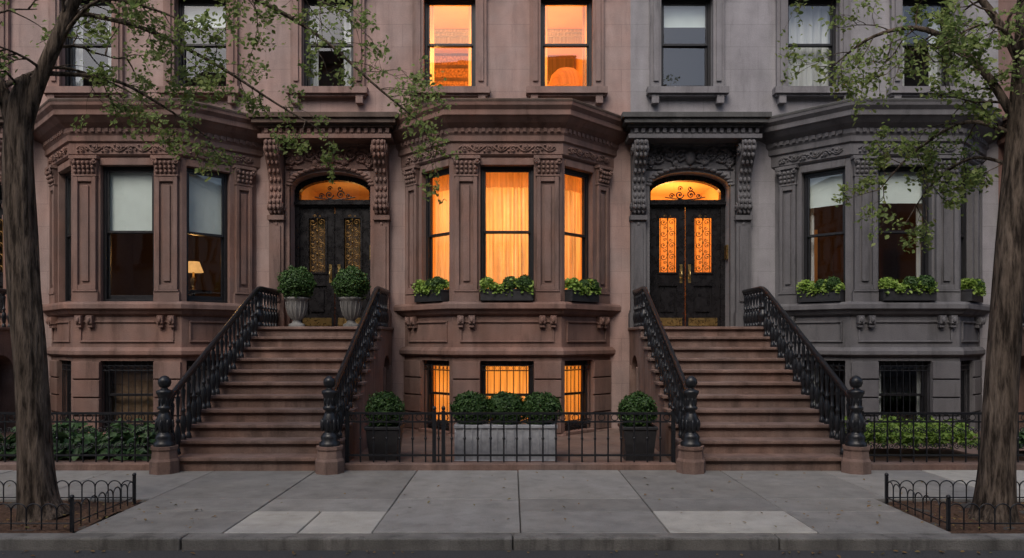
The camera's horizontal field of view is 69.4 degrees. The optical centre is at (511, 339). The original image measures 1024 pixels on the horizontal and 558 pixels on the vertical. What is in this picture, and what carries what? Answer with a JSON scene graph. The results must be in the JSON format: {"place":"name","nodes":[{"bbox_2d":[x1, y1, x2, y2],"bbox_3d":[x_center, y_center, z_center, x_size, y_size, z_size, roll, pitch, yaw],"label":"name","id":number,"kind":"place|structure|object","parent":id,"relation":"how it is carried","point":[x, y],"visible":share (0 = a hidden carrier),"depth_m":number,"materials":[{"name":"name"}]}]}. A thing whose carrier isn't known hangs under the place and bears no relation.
{"place":"outdoors","nodes":[
{"label":"outdoors","id":0,"kind":"place"},
{"bbox_2d":[0,470,1023,539],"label":"sidewalk","id":1,"kind":"structure","parent":0,"point":[614,501],"depth_m":7.09,"materials":[{"name":"concrete"}]},
{"bbox_2d":[0,499,141,532],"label":"tree pit soil","id":2,"kind":"object","parent":1,"relation":"on","point":[5,515],"visible":0.57,"depth_m":6.44,"materials":[{"name":"brown soil"}]},
{"bbox_2d":[0,473,135,532],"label":"tree pit fence","id":3,"kind":"object","parent":2,"relation":"on","point":[72,497],"visible":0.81,"depth_m":6.48,"materials":[{"name":"black metal"}]},
{"bbox_2d":[0,0,460,521],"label":"street tree","id":4,"kind":"object","parent":2,"relation":"on","point":[36,477],"visible":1,"depth_m":6.49,"materials":[{"name":"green plant"}]},
{"bbox_2d":[0,411,158,470],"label":"iron fence","id":5,"kind":"object","parent":1,"relation":"on","point":[92,465],"visible":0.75,"depth_m":8.84,"materials":[{"name":"metal"}]},
{"bbox_2d":[149,286,393,474],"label":"stoop staircase","id":6,"kind":"structure","parent":1,"relation":"on","point":[280,398],"depth_m":9.86,"materials":[{"name":"stone"}]},
{"bbox_2d":[277,265,316,326],"bbox_3d":[-3.542,-0.722,12.219,0.650,1.024,0.645,0,0,0],"label":"potted boxwood","id":7,"kind":"object","parent":6,"relation":"on","point":[297,286],"visible":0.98,"depth_m":12.09,"materials":[{"name":"plant"}]},
{"bbox_2d":[331,265,370,326],"bbox_3d":[-2.660,-0.727,12.229,0.654,1.033,0.636,0,0,0],"label":"potted boxwood","id":8,"kind":"object","parent":6,"relation":"on","point":[351,286],"visible":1,"depth_m":12.08,"materials":[{"name":"plant"}]},
{"bbox_2d":[344,406,675,470],"bbox_3d":[-0.020,1.190,8.850,3.948,0.800,0.240,0,0,0],"label":"iron fence","id":9,"kind":"object","parent":1,"relation":"on","point":[412,465],"visible":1,"depth_m":8.84,"materials":[{"name":"metal"}]},
{"bbox_2d":[0,472,1023,557],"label":"fallen leaves","id":10,"kind":"object","parent":1,"relation":"on","point":[877,522],"visible":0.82,"depth_m":6.20,"materials":[{"name":"brown plant"}]},
{"bbox_2d":[861,410,1023,470],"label":"iron fence","id":11,"kind":"object","parent":1,"relation":"on","point":[925,465],"visible":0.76,"depth_m":8.84,"materials":[{"name":"metal"}]},
{"bbox_2d":[886,501,1023,533],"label":"tree pit soil","id":12,"kind":"object","parent":1,"relation":"on","point":[984,528],"visible":0.57,"depth_m":6.43,"materials":[{"name":"brown soil"}]},
{"bbox_2d":[775,0,1023,524],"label":"street tree","id":13,"kind":"object","parent":12,"relation":"on","point":[996,481],"visible":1,"depth_m":6.43,"materials":[{"name":"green plant"}]},
{"bbox_2d":[884,473,1023,531],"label":"tree pit fence","id":14,"kind":"object","parent":12,"relation":"on","point":[948,511],"visible":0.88,"depth_m":6.37,"materials":[{"name":"black metal"}]},
{"bbox_2d":[0,548,1023,557],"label":"road","id":15,"kind":"structure","parent":0,"point":[492,554],"depth_m":5.63,"materials":[{"name":"grey asphalt"}]},
{"bbox_2d":[0,429,1023,460],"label":"areaway paving","id":16,"kind":"structure","parent":0,"point":[562,443],"depth_m":10.66,"materials":[{"name":"grey stone"}]},
{"bbox_2d":[0,431,14,460],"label":"hosta bed","id":17,"kind":"object","parent":16,"relation":"on","point":[2,440],"visible":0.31,"depth_m":9.54,"materials":[{"name":"green plant"}]},
{"bbox_2d":[0,288,15,432],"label":"stoop staircase","id":18,"kind":"structure","parent":16,"relation":"on","point":[7,397],"depth_m":12.63,"materials":[{"name":"stone"}]},
{"bbox_2d":[0,417,157,460],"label":"hosta bed","id":19,"kind":"object","parent":16,"relation":"on","point":[102,439],"visible":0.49,"depth_m":9.20,"materials":[{"name":"plant"}]},
{"bbox_2d":[0,0,266,434],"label":"brownstone townhouse","id":20,"kind":"structure","parent":16,"relation":"on","point":[129,227],"depth_m":12.25,"materials":[{"name":"stone"}]},
{"bbox_2d":[0,183,2,312],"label":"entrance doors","id":21,"kind":"structure","parent":20,"relation":"in","point":[1,210],"depth_m":13.15,"materials":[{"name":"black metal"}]},
{"bbox_2d":[62,0,226,431],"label":"window frames","id":22,"kind":"structure","parent":20,"relation":"in","point":[107,296],"depth_m":12.21,"materials":[{"name":"black paint"}]},
{"bbox_2d":[34,98,266,434],"bbox_3d":[-6.220,-1.130,12.325,4.604,5.540,1.489,0,0,0],"label":"bay window","id":23,"kind":"structure","parent":20,"relation":"in","point":[170,331],"depth_m":11.95,"materials":[{"name":"brown stone"}]},
{"bbox_2d":[188,290,212,295],"bbox_3d":[-5.750,-0.620,13.350,0.640,0.520,0.640,0,0,0],"label":"side table","id":24,"kind":"object","parent":20,"relation":"in","point":[193,292],"visible":0.47,"depth_m":13.18,"materials":[{"name":"brown wood"}]},
{"bbox_2d":[188,261,203,289],"bbox_3d":[-5.750,-1.145,13.350,0.340,0.530,0.340,0,0,0],"label":"table lamp","id":25,"kind":"object","parent":24,"relation":"on","point":[194,267],"visible":0.76,"depth_m":13.29,"materials":[{"name":"beige fabric"}]},
{"bbox_2d":[364,390,405,460],"bbox_3d":[-1.640,1.099,9.557,0.535,0.883,0.541,0,0,0],"label":"boxwood planter","id":26,"kind":"object","parent":16,"relation":"on","point":[387,401],"visible":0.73,"depth_m":9.37,"materials":[{"name":"black metal"}]},
{"bbox_2d":[248,0,630,435],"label":"brownstone townhouse","id":27,"kind":"structure","parent":16,"relation":"on","point":[534,182],"depth_m":12.68,"materials":[{"name":"stone"}]},
{"bbox_2d":[294,175,369,326],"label":"entrance doors","id":28,"kind":"structure","parent":27,"relation":"in","point":[323,310],"depth_m":13.15,"materials":[{"name":"black wood"}]},
{"bbox_2d":[412,276,448,302],"bbox_3d":[-1.330,-0.834,12.222,0.327,0.418,0.749,0,0,-44],"label":"window box planter","id":29,"kind":"object","parent":27,"relation":"on","point":[434,289],"visible":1,"depth_m":12.08,"materials":[{"name":"green plant"}]},
{"bbox_2d":[304,0,591,430],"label":"window frames","id":30,"kind":"structure","parent":27,"relation":"in","point":[430,364],"depth_m":12.55,"materials":[{"name":"black paint"}]},
{"bbox_2d":[479,274,533,300],"bbox_3d":[-0.078,-0.841,11.877,0.897,0.432,0.333,0,0,0],"label":"window box planter","id":31,"kind":"object","parent":27,"relation":"on","point":[506,290],"visible":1,"depth_m":11.79,"materials":[{"name":"green plant"}]},
{"bbox_2d":[391,98,627,435],"bbox_3d":[-0.080,-1.130,12.325,4.604,5.540,1.489,0,0,0],"label":"bay window","id":32,"kind":"structure","parent":27,"relation":"in","point":[550,136],"depth_m":11.95,"materials":[{"name":"brown stone"}]},
{"bbox_2d":[564,277,601,302],"bbox_3d":[1.147,-0.829,12.205,0.743,0.408,0.320,0,0,-45],"label":"window box planter","id":33,"kind":"object","parent":27,"relation":"on","point":[585,291],"visible":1,"depth_m":12.07,"materials":[{"name":"green plant"}]},
{"bbox_2d":[450,390,562,460],"bbox_3d":[-0.074,1.093,9.494,1.458,0.914,0.612,0,0,0],"label":"trough planter","id":34,"kind":"object","parent":16,"relation":"on","point":[501,401],"visible":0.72,"depth_m":9.28,"materials":[{"name":"metal"}]},
{"bbox_2d":[617,390,657,460],"bbox_3d":[1.625,1.097,9.547,0.525,0.887,0.538,0,0,0],"label":"boxwood planter","id":35,"kind":"object","parent":16,"relation":"on","point":[638,401],"visible":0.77,"depth_m":9.37,"materials":[{"name":"black metal"}]},
{"bbox_2d":[628,286,870,474],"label":"stoop staircase","id":36,"kind":"structure","parent":16,"relation":"on","point":[740,398],"depth_m":9.86,"materials":[{"name":"stone"}]},
{"bbox_2d":[621,0,1002,434],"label":"brownstone townhouse","id":37,"kind":"structure","parent":16,"relation":"on","point":[744,161],"depth_m":12.73,"materials":[{"name":"stone"}]},
{"bbox_2d":[650,175,727,326],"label":"entrance doors","id":38,"kind":"structure","parent":37,"relation":"in","point":[685,297],"depth_m":13.15,"materials":[{"name":"black wood"}]},
{"bbox_2d":[661,0,969,429],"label":"window frames","id":39,"kind":"structure","parent":37,"relation":"in","point":[707,3],"depth_m":12.55,"materials":[{"name":"black paint"}]},
{"bbox_2d":[796,276,844,302],"bbox_3d":[5.098,-0.834,12.223,0.331,0.418,0.753,0,0,-43],"label":"window box planter","id":40,"kind":"object","parent":37,"relation":"on","point":[831,289],"visible":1,"depth_m":12.11,"materials":[{"name":"green plant"}]},
{"bbox_2d":[758,98,1002,434],"bbox_3d":[6.350,-1.130,12.325,4.604,5.540,1.489,0,0,0],"label":"bay window","id":41,"kind":"structure","parent":37,"relation":"in","point":[861,331],"depth_m":11.95,"materials":[{"name":"grey stone"}]},
{"bbox_2d":[878,275,938,300],"bbox_3d":[6.348,-0.837,11.871,0.891,0.424,0.346,0,0,0],"label":"window box planter","id":42,"kind":"object","parent":37,"relation":"on","point":[919,288],"visible":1,"depth_m":11.79,"materials":[{"name":"green plant"}]},
{"bbox_2d":[961,278,985,302],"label":"window box planter","id":43,"kind":"object","parent":37,"relation":"on","point":[973,290],"visible":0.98,"depth_m":12.00,"materials":[{"name":"green plant"}]},
{"bbox_2d":[844,415,977,460],"bbox_3d":[5.225,1.274,9.628,1.550,0.573,1.075,0,0,0],"label":"groundcover bed","id":44,"kind":"object","parent":16,"relation":"on","point":[920,436],"visible":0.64,"depth_m":9.36,"materials":[{"name":"plant"}]},
{"bbox_2d":[997,0,1016,205],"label":"brownstone townhouse","id":45,"kind":"structure","parent":16,"relation":"on","point":[1007,5],"depth_m":12.85,"materials":[{"name":"stone"}]},
{"bbox_2d":[1016,428,1023,460],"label":"groundcover bed","id":46,"kind":"object","parent":16,"relation":"on","point":[1021,440],"visible":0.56,"depth_m":9.56,"materials":[{"name":"green plant"}]},
{"bbox_2d":[1018,310,1023,431],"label":"stoop staircase","id":47,"kind":"structure","parent":16,"relation":"on","point":[1021,399],"depth_m":12.63,"materials":[{"name":"stone"}]},
{"label":"ground","id":48,"kind":"structure","parent":0,"visible":0},
{"bbox_2d":[0,533,1023,549],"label":"curb","id":49,"kind":"structure","parent":48,"relation":"on","point":[388,541],"depth_m":5.74,"materials":[{"name":"stone"}]}
]}

